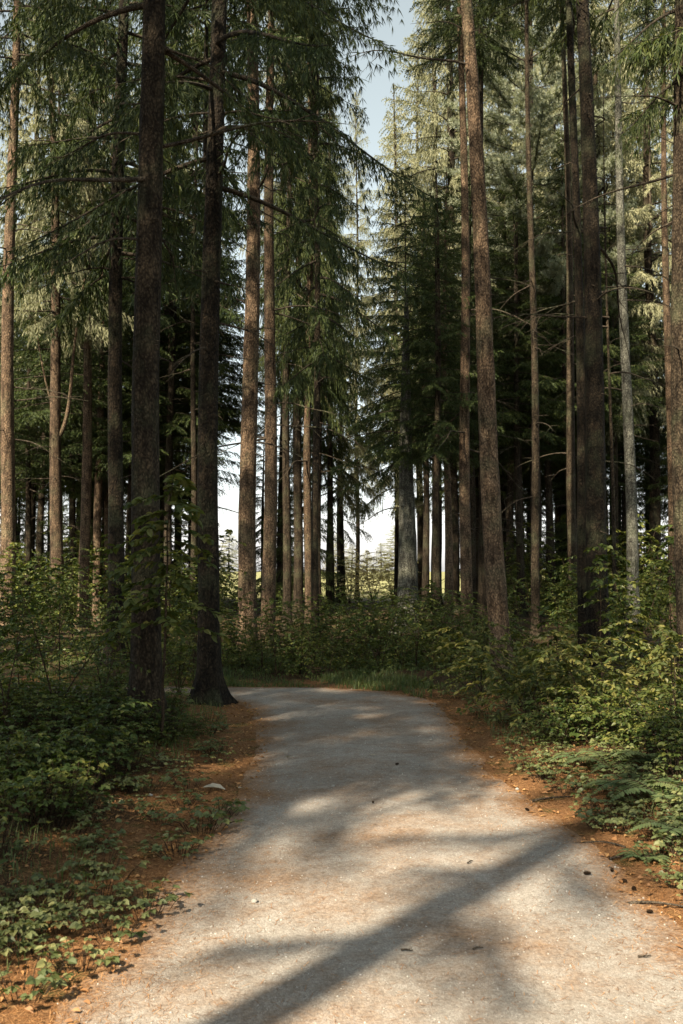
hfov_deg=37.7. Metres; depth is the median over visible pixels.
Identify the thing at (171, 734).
shrub
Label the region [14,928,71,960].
weed
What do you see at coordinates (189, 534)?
spruce tree
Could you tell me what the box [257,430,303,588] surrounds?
spruce tree
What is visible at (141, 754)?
weed
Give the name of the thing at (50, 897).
weed
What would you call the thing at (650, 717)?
shrub
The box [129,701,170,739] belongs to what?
weed
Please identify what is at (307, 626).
shrub
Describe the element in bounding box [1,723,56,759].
weed
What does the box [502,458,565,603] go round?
spruce tree
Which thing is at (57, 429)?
spruce tree
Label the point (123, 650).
shrub
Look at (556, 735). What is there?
weed
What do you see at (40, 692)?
weed
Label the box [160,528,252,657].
shrub
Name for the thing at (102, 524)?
spruce tree
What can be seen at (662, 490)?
spruce tree
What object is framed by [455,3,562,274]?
spruce tree
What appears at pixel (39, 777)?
weed
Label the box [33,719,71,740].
weed
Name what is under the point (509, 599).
shrub
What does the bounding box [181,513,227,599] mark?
spruce tree
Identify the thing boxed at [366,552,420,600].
shrub
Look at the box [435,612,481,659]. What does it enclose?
shrub
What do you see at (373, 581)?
shrub
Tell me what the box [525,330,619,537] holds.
spruce tree
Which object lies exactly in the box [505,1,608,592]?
spruce tree
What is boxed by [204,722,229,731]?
weed
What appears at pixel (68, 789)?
weed
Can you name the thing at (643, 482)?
spruce tree
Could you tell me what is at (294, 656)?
shrub
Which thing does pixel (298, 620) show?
shrub
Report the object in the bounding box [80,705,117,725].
weed
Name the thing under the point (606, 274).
dead tree
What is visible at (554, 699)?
weed
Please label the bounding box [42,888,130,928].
weed
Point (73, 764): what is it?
weed
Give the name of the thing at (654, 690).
weed
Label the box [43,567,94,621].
shrub
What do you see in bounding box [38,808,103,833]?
weed
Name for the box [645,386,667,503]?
spruce tree
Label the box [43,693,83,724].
weed
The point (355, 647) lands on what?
shrub
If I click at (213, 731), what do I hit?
weed
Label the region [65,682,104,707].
weed
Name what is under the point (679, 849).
weed
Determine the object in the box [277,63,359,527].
spruce tree
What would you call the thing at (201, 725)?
shrub
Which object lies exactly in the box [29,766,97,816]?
weed
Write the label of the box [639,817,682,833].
weed
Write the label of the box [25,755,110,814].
weed
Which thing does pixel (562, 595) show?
shrub
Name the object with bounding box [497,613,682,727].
shrub
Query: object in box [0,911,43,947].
weed
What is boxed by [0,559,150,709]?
shrub
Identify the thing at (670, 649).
shrub
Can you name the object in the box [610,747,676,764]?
fern
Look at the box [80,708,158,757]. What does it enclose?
shrub
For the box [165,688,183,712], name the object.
weed
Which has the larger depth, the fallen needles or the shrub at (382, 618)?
the shrub at (382, 618)
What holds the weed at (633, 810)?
on the ground at (480, 744)
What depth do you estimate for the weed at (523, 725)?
9.59 m
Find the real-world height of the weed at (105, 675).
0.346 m
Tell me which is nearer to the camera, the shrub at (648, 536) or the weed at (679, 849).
the weed at (679, 849)
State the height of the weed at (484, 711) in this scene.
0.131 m
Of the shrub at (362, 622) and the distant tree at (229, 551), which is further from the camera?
the distant tree at (229, 551)
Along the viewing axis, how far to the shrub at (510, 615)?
23.65 m
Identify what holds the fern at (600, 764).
on the ground at (480, 744)
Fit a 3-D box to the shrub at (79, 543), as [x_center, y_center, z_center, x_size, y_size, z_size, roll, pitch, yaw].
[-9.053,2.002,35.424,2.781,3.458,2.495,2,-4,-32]
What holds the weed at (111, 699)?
on the ground at (480, 744)
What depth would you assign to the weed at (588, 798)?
6.56 m
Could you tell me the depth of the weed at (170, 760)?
7.94 m
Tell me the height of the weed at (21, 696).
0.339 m
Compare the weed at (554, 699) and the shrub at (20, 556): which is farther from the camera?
the shrub at (20, 556)
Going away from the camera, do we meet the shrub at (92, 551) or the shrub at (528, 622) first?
the shrub at (528, 622)
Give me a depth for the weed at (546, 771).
7.54 m
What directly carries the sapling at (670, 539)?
on the ground at (480, 744)
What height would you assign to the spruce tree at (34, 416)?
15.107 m
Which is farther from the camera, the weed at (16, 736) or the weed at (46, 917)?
the weed at (16, 736)
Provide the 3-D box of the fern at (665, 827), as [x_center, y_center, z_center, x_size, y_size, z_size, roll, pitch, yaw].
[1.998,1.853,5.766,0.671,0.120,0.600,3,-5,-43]
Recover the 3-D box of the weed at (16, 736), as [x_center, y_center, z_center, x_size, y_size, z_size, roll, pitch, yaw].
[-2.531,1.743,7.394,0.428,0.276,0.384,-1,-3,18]
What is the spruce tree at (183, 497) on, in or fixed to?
on the ground at (480, 744)
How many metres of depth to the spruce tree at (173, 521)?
34.64 m
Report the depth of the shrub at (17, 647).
8.44 m
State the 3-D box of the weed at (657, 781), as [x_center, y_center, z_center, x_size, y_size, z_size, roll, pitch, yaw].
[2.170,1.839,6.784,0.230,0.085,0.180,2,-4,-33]
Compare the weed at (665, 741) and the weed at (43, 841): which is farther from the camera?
the weed at (665, 741)
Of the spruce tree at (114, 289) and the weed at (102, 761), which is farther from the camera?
the spruce tree at (114, 289)
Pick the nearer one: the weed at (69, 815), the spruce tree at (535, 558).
the weed at (69, 815)
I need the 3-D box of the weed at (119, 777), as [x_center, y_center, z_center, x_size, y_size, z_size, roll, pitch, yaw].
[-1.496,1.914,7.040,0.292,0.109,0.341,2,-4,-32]
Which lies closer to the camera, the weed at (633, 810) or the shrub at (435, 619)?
the weed at (633, 810)
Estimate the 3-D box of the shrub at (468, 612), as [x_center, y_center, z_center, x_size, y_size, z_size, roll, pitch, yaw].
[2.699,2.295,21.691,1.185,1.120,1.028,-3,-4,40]
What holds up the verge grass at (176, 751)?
on the ground at (480, 744)
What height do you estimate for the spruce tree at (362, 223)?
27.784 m
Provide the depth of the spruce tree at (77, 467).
32.53 m
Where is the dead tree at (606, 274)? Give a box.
[498,83,669,645]
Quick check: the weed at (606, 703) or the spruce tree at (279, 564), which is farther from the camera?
the spruce tree at (279, 564)
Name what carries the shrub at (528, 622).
on the ground at (480, 744)
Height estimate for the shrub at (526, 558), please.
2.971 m
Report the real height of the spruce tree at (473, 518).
13.518 m
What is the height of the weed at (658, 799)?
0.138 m
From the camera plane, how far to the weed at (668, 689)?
10.97 m
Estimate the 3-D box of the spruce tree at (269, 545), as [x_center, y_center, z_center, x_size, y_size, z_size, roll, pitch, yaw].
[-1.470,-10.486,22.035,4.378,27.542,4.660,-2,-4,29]
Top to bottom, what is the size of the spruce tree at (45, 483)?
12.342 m
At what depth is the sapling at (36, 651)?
9.38 m
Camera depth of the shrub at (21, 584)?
35.60 m
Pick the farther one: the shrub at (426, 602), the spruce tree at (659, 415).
the spruce tree at (659, 415)
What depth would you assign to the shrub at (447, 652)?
15.12 m
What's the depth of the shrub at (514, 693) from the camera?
10.27 m
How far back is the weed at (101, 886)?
4.76 m
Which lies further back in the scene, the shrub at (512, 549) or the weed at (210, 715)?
the shrub at (512, 549)
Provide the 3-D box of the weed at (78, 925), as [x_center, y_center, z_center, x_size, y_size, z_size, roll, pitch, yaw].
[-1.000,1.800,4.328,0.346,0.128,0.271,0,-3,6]
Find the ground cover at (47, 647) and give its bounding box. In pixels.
[0,634,682,865]
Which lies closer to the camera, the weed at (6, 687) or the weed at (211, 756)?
the weed at (211, 756)
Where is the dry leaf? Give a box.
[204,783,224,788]
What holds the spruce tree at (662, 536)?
on the ground at (480, 744)
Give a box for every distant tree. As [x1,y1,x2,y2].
[219,534,237,579]
[321,534,353,578]
[345,545,361,578]
[360,550,375,578]
[371,525,394,578]
[371,544,392,576]
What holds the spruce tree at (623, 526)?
on the ground at (480, 744)
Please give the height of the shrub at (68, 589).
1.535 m
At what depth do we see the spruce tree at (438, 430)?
24.09 m
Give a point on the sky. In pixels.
(379, 88)
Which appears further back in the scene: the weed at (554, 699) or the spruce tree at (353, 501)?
the spruce tree at (353, 501)
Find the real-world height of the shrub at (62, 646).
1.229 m
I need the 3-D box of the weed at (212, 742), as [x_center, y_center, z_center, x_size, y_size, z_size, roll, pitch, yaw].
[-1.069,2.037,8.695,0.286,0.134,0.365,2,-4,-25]
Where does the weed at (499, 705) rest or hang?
on the ground at (480, 744)
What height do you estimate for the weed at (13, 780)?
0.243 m
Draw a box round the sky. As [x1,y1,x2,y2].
[0,0,672,571]
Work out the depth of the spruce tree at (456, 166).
45.69 m
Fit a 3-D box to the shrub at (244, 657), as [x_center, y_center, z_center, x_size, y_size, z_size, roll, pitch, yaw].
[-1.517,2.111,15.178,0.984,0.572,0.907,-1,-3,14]
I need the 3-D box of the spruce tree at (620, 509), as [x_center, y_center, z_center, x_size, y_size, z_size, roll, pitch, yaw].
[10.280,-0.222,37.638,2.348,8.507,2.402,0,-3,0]
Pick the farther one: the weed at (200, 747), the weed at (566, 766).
the weed at (200, 747)
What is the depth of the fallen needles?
5.30 m
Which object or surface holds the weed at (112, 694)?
on the ground at (480, 744)
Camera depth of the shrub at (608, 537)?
31.56 m
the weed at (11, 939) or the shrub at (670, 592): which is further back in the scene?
the shrub at (670, 592)
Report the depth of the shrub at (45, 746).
6.50 m
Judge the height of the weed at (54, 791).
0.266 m
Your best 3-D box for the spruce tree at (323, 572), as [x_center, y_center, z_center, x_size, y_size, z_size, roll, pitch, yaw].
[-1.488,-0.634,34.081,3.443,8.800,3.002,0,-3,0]
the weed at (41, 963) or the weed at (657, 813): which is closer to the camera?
the weed at (41, 963)
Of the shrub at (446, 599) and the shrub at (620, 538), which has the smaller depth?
the shrub at (446, 599)
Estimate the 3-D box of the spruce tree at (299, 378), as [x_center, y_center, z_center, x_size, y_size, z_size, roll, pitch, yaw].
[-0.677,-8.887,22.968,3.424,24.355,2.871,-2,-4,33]
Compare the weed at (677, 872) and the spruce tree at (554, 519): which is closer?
the weed at (677, 872)
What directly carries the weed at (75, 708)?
on the ground at (480, 744)
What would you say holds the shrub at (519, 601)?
on the ground at (480, 744)
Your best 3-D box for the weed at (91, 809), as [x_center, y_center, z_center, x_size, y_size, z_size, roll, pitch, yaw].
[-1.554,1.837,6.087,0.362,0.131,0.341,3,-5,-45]
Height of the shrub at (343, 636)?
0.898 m
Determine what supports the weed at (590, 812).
on the ground at (480, 744)
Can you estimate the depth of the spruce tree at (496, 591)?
14.61 m
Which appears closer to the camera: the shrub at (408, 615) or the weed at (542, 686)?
the weed at (542, 686)
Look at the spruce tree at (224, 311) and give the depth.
28.07 m
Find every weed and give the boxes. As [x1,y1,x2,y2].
[0,686,15,719]
[0,686,38,719]
[0,689,57,727]
[0,690,34,720]
[0,691,49,724]
[0,695,32,727]
[0,696,41,729]
[0,707,46,743]
[0,712,23,742]
[0,729,31,753]
[0,730,17,755]
[0,735,75,774]
[0,762,25,798]
[0,774,34,818]
[0,776,69,832]
[0,786,37,827]
[0,801,29,854]
[0,836,48,861]
[0,881,39,917]
[0,891,67,931]
[0,893,35,920]
[0,910,47,948]
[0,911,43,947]
[0,921,39,960]
[0,950,76,1005]
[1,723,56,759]
[2,761,59,802]
[3,741,66,781]
[3,750,54,781]
[4,768,88,830]
[8,682,35,698]
[8,751,79,796]
[10,871,89,906]
[12,770,58,814]
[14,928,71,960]
[15,695,61,725]
[15,704,65,735]
[18,777,76,826]
[19,697,65,725]
[19,894,105,933]
[21,767,87,819]
[22,679,69,698]
[22,698,80,741]
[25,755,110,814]
[26,746,77,783]
[28,701,85,738]
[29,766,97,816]
[32,675,68,699]
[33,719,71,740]
[33,936,121,978]
[35,760,92,803]
[35,784,89,828]
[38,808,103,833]
[41,702,86,732]
[41,753,84,788]
[41,879,91,902]
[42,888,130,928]
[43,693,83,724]
[43,770,93,814]
[45,683,85,711]
[45,758,108,799]
[51,720,88,745]
[55,874,142,909]
[56,800,116,823]
[59,827,126,852]
[59,852,149,889]
[62,818,128,848]
[63,685,100,710]
[63,741,132,787]
[63,752,114,791]
[63,843,124,876]
[64,684,115,713]
[64,686,116,717]
[64,735,123,782]
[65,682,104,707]
[66,692,118,724]
[69,906,149,943]
[70,708,99,730]
[72,725,128,763]
[75,791,118,812]
[80,689,125,720]
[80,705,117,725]
[84,706,139,736]
[86,674,128,689]
[86,684,127,707]
[86,699,142,729]
[88,674,127,691]
[88,723,144,763]
[91,703,150,733]
[94,776,149,795]
[95,706,138,727]
[97,696,158,732]
[98,740,138,772]
[98,878,193,921]
[99,704,147,735]
[101,674,128,698]
[105,775,150,792]
[111,735,152,773]
[113,767,181,794]
[114,694,160,717]
[115,749,172,773]
[118,794,165,815]
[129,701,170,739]
[130,722,159,747]
[135,712,166,734]
[137,805,186,824]
[137,827,214,861]
[140,713,169,736]
[151,750,193,768]
[152,705,190,737]
[158,789,205,807]
[161,801,247,835]
[163,772,210,790]
[164,685,194,717]
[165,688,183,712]
[165,690,186,714]
[165,698,196,728]
[166,763,193,776]
[185,743,218,755]
[191,738,227,755]
[194,723,222,735]
[195,710,226,720]
[195,796,249,820]
[200,750,235,764]
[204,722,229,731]
[207,737,235,753]
[461,695,490,703]
[465,706,482,715]
[467,705,505,718]
[488,712,530,727]
[489,702,510,709]
[490,707,521,721]
[491,733,523,743]
[492,727,516,735]
[496,737,532,753]
[504,749,548,766]
[507,752,552,771]
[510,720,535,733]
[516,762,579,784]
[518,760,538,771]
[523,765,552,778]
[525,682,549,700]
[526,725,559,739]
[530,676,555,695]
[531,751,585,768]
[532,765,557,777]
[533,745,561,758]
[536,743,573,758]
[539,732,575,743]
[540,692,577,712]
[540,739,570,749]
[544,776,583,792]
[545,761,578,774]
[551,706,587,736]
[560,773,607,796]
[565,767,610,785]
[566,706,611,734]
[569,803,610,819]
[570,786,629,812]
[575,810,623,830]
[576,713,614,742]
[579,728,618,745]
[580,773,622,791]
[586,807,640,833]
[589,737,644,758]
[589,738,625,751]
[591,699,628,719]
[591,704,630,735]
[600,759,652,780]
[600,803,641,823]
[601,749,626,762]
[603,745,652,763]
[604,803,644,816]
[604,812,642,832]
[606,793,645,807]
[607,791,652,807]
[613,765,644,778]
[618,798,677,820]
[624,684,666,710]
[625,818,682,839]
[631,726,678,753]
[633,714,668,743]
[633,833,682,859]
[637,726,680,763]
[638,760,682,778]
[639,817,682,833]
[642,756,680,777]
[643,700,682,720]
[643,777,678,787]
[643,863,682,887]
[644,808,682,831]
[648,732,682,750]
[648,737,682,780]
[649,684,682,698]
[650,733,682,764]
[653,712,682,742]
[653,833,682,861]
[654,740,682,767]
[655,790,682,811]
[657,692,682,711]
[659,857,682,879]
[660,732,682,763]
[660,801,682,817]
[664,781,682,798]
[665,815,681,827]
[673,740,682,762]
[673,813,682,824]
[674,801,682,813]
[676,884,682,895]
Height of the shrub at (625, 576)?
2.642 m
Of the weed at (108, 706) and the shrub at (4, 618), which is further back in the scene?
the shrub at (4, 618)
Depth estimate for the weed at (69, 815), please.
5.92 m
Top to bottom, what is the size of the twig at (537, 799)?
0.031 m
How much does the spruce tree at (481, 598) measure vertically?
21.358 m
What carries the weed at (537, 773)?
on the ground at (480, 744)
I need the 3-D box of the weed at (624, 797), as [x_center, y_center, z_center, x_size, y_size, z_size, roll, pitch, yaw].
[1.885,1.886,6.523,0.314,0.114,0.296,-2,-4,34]
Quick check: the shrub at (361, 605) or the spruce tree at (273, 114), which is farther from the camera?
the shrub at (361, 605)
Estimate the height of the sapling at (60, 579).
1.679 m
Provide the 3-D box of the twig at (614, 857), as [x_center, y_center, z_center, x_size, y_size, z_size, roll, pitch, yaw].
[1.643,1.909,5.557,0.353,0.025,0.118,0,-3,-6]
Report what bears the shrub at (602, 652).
on the ground at (480, 744)
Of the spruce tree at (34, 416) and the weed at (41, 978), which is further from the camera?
the spruce tree at (34, 416)
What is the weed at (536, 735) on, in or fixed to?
on the ground at (480, 744)
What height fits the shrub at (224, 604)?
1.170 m
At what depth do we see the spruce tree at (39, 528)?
35.25 m
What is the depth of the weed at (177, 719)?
9.06 m
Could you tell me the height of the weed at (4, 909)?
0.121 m
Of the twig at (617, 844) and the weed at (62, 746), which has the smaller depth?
the twig at (617, 844)
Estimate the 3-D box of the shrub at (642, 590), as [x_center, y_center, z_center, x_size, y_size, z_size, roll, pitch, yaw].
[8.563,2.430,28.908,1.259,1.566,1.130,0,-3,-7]
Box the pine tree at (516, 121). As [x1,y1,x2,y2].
[419,0,642,616]
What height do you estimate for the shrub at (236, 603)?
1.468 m
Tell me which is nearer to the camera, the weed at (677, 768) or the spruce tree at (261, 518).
the weed at (677, 768)
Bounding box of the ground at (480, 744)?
[0,572,682,1023]
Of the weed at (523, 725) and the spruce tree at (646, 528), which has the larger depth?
the spruce tree at (646, 528)
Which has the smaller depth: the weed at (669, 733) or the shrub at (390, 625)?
the weed at (669, 733)
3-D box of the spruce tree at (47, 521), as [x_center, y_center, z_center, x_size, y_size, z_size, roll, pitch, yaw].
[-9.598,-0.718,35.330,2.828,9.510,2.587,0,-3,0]
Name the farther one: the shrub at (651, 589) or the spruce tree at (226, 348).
the spruce tree at (226, 348)
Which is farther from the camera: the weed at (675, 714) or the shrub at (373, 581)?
the shrub at (373, 581)
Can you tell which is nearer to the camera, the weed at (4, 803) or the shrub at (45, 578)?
the weed at (4, 803)
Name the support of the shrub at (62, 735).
on the ground at (480, 744)
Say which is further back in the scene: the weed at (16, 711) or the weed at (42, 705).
the weed at (42, 705)
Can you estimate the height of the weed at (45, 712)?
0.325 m
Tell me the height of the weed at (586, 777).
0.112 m
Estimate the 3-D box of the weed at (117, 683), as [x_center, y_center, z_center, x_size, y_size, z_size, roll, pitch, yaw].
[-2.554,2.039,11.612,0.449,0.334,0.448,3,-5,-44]
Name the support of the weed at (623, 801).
on the ground at (480, 744)
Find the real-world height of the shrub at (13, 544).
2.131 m
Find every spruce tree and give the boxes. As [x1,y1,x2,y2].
[0,0,96,612]
[0,0,117,632]
[0,0,133,624]
[0,0,277,666]
[0,0,413,730]
[0,0,452,706]
[0,127,132,590]
[0,222,174,566]
[0,242,93,615]
[0,254,49,477]
[0,264,37,440]
[0,273,81,614]
[0,348,49,521]
[0,383,48,558]
[0,453,25,492]
[0,490,24,567]
[0,495,35,548]
[15,302,93,568]
[15,474,49,591]
[17,0,170,627]
[17,218,128,613]
[19,213,130,610]
[25,45,129,504]
[30,245,190,529]
[32,373,103,611]
[34,489,68,569]
[43,465,127,595]
[48,1,164,620]
[61,47,167,614]
[61,221,197,596]
[66,478,93,557]
[67,174,257,601]
[69,0,319,361]
[78,266,218,497]
[79,0,246,624]
[94,23,244,558]
[112,1,281,621]
[122,163,281,573]
[124,320,239,597]
[124,338,219,563]
[124,378,196,608]
[138,0,341,654]
[161,0,369,647]
[161,234,263,445]
[161,236,240,610]
[172,292,241,590]
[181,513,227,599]
[224,12,339,612]
[228,402,293,601]
[256,391,347,610]
[257,23,330,630]
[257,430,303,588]
[258,25,349,622]
[259,0,400,641]
[274,1,375,627]
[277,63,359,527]
[289,20,380,615]
[289,102,393,604]
[302,0,364,609]
[321,331,372,603]
[328,166,478,633]
[333,83,458,604]
[337,0,518,674]
[342,92,388,599]
[347,31,456,599]
[350,190,477,616]
[364,175,504,632]
[374,0,524,612]
[378,172,519,624]
[379,3,474,608]
[387,4,544,447]
[390,171,561,617]
[404,0,542,637]
[414,331,528,608]
[415,469,514,524]
[423,0,542,627]
[430,327,557,556]
[431,2,573,571]
[436,0,600,664]
[450,177,576,616]
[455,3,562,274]
[458,173,576,612]
[473,0,665,677]
[474,0,574,639]
[475,242,575,596]
[493,194,562,526]
[495,132,654,613]
[498,253,622,612]
[498,254,616,614]
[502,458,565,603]
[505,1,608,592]
[508,183,665,562]
[511,0,655,630]
[511,0,668,610]
[514,482,563,507]
[515,17,664,427]
[522,280,663,497]
[522,463,562,560]
[523,469,564,516]
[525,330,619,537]
[526,249,635,489]
[529,0,682,691]
[536,0,674,625]
[538,0,672,448]
[542,434,624,611]
[542,488,565,581]
[543,463,566,565]
[552,206,665,617]
[563,1,672,532]
[563,360,648,605]
[576,261,666,613]
[582,0,674,617]
[605,0,674,403]
[606,449,645,582]
[607,297,667,566]
[608,488,661,555]
[610,0,676,625]
[610,26,682,172]
[620,278,666,562]
[621,445,667,594]
[636,285,666,601]
[641,389,667,517]
[643,400,667,501]
[644,429,667,579]
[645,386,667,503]
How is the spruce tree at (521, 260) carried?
on the ground at (480, 744)
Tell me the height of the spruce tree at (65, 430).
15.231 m
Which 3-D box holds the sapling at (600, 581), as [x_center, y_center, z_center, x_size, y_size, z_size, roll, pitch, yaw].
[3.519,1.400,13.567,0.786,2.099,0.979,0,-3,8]
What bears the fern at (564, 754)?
on the ground at (480, 744)
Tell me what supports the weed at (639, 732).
on the ground at (480, 744)
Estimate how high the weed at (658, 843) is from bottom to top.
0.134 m
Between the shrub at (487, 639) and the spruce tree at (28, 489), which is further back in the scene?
the spruce tree at (28, 489)
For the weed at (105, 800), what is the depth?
6.42 m
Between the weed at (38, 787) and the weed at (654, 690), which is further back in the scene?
the weed at (654, 690)
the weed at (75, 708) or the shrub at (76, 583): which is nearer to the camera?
the weed at (75, 708)
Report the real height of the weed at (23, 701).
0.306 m
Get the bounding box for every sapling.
[0,626,54,695]
[25,564,84,678]
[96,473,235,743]
[528,600,577,670]
[570,538,630,684]
[640,524,676,676]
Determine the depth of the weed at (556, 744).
8.59 m
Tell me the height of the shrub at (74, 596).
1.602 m
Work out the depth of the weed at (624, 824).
6.07 m
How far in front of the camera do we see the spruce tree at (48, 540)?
46.31 m
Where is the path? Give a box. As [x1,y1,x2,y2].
[28,686,682,1023]
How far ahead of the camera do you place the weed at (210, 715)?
10.44 m
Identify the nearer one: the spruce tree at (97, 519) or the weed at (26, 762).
the weed at (26, 762)
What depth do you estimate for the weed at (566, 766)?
7.61 m
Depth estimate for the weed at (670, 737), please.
7.22 m
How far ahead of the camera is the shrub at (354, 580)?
46.75 m
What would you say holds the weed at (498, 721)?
on the ground at (480, 744)
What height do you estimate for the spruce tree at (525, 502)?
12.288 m
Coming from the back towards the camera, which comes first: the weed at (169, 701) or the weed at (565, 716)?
the weed at (169, 701)
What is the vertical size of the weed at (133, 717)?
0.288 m
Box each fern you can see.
[552,748,609,766]
[561,750,658,775]
[584,773,682,797]
[609,778,682,810]
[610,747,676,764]
[615,845,670,865]
[625,815,682,843]
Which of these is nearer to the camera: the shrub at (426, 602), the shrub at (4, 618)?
the shrub at (4, 618)
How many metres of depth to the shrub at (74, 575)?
32.36 m
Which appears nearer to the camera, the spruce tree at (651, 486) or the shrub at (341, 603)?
the shrub at (341, 603)
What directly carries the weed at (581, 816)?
on the ground at (480, 744)
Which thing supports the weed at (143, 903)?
on the ground at (480, 744)
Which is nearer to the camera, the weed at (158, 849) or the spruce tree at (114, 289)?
the weed at (158, 849)
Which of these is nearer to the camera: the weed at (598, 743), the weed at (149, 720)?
the weed at (598, 743)
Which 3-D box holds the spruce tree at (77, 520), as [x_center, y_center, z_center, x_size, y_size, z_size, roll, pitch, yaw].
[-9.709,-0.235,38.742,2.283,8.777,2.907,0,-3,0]
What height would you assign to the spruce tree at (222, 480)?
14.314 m
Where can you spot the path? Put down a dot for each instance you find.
(366, 1000)
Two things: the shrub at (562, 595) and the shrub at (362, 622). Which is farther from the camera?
the shrub at (562, 595)
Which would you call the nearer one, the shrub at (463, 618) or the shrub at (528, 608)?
the shrub at (463, 618)
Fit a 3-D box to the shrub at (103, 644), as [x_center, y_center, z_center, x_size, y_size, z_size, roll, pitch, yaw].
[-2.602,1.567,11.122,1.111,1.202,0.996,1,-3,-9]
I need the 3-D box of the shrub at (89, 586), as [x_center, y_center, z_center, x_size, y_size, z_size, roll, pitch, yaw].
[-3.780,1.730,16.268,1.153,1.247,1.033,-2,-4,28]
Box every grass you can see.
[0,686,682,970]
[27,645,658,697]
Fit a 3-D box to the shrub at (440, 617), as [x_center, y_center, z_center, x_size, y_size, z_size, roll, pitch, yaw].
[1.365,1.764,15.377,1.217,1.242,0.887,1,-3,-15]
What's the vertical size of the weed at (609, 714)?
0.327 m
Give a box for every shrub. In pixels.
[0,542,31,629]
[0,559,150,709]
[0,572,56,647]
[0,593,66,725]
[0,595,71,681]
[0,608,29,650]
[0,701,151,795]
[0,729,78,798]
[1,587,73,652]
[10,557,76,639]
[14,547,99,637]
[15,555,43,608]
[16,540,78,604]
[16,558,45,611]
[23,582,92,652]
[39,582,94,633]
[43,525,107,609]
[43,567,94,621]
[44,553,92,613]
[45,564,96,636]
[45,567,89,623]
[45,597,125,676]
[46,526,129,612]
[54,606,129,695]
[63,525,103,575]
[63,580,128,642]
[75,555,187,683]
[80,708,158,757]
[85,558,168,637]
[87,603,105,627]
[90,548,161,616]
[98,615,130,643]
[118,627,226,691]
[130,550,196,653]
[145,715,196,748]
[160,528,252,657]
[160,560,187,607]
[162,554,223,628]
[166,584,238,682]
[172,530,233,601]
[173,714,217,740]
[194,601,264,661]
[219,548,234,596]
[219,557,236,594]
[219,573,256,613]
[219,574,237,614]
[219,583,230,615]
[220,597,254,651]
[221,632,272,668]
[233,587,298,667]
[239,616,276,653]
[246,595,323,674]
[253,600,298,655]
[256,578,261,606]
[258,632,336,675]
[268,608,319,660]
[276,582,293,611]
[279,595,350,674]
[286,595,326,640]
[294,607,361,673]
[300,598,341,656]
[307,592,352,637]
[315,614,359,661]
[316,633,383,668]
[321,554,363,601]
[323,580,340,602]
[325,550,377,602]
[327,586,384,659]
[328,588,359,633]
[332,585,422,670]
[335,597,393,664]
[345,548,393,602]
[349,595,405,655]
[354,590,394,639]
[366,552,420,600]
[366,629,434,667]
[373,596,416,658]
[382,588,450,666]
[386,586,417,635]
[388,582,439,637]
[391,587,469,666]
[399,609,450,662]
[409,592,469,657]
[414,630,479,667]
[416,580,462,631]
[416,619,548,701]
[423,627,644,733]
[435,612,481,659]
[440,592,483,639]
[441,605,487,662]
[458,602,488,652]
[463,602,519,662]
[477,628,535,669]
[478,606,539,655]
[479,576,546,655]
[487,609,528,632]
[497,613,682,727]
[503,530,561,606]
[504,522,565,609]
[505,562,526,611]
[507,697,617,745]
[508,569,557,624]
[524,585,561,616]
[540,579,574,629]
[540,584,568,615]
[540,629,682,698]
[541,555,618,636]
[542,551,566,607]
[544,558,576,636]
[546,550,630,645]
[546,687,682,747]
[549,609,610,645]
[550,515,625,607]
[561,532,646,609]
[573,624,627,653]
[580,544,675,677]
[581,625,682,732]
[593,689,682,749]
[607,513,667,609]
[607,538,642,596]
[607,541,644,606]
[609,604,657,638]
[618,570,659,612]
[620,539,667,608]
[620,573,661,610]
[632,579,675,640]
[640,596,663,621]
[643,571,666,619]
[651,598,676,640]
[656,569,676,622]
[656,574,675,631]
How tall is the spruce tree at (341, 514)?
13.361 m
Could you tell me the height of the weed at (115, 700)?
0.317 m
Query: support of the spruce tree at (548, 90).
on the ground at (480, 744)
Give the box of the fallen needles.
[0,690,682,1023]
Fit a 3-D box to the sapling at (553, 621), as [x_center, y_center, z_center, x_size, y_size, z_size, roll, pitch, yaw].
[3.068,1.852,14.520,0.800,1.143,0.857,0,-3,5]
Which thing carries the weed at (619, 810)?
on the ground at (480, 744)
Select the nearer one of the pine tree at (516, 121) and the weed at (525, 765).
the weed at (525, 765)
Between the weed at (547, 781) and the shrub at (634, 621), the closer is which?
the weed at (547, 781)
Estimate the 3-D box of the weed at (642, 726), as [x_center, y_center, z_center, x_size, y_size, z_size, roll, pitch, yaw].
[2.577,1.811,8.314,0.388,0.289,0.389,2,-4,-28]
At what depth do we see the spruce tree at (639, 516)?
48.18 m
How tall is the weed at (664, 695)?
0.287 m
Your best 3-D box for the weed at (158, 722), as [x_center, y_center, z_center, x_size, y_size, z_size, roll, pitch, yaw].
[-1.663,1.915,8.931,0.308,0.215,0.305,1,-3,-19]
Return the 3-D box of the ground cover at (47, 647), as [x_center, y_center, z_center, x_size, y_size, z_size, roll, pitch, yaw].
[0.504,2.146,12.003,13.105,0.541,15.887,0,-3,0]
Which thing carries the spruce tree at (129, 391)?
on the ground at (480, 744)
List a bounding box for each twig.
[532,791,572,801]
[575,841,625,847]
[608,851,656,859]
[628,901,682,906]
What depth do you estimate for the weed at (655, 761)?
6.98 m
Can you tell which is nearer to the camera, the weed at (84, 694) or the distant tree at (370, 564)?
the weed at (84, 694)
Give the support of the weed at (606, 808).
on the ground at (480, 744)

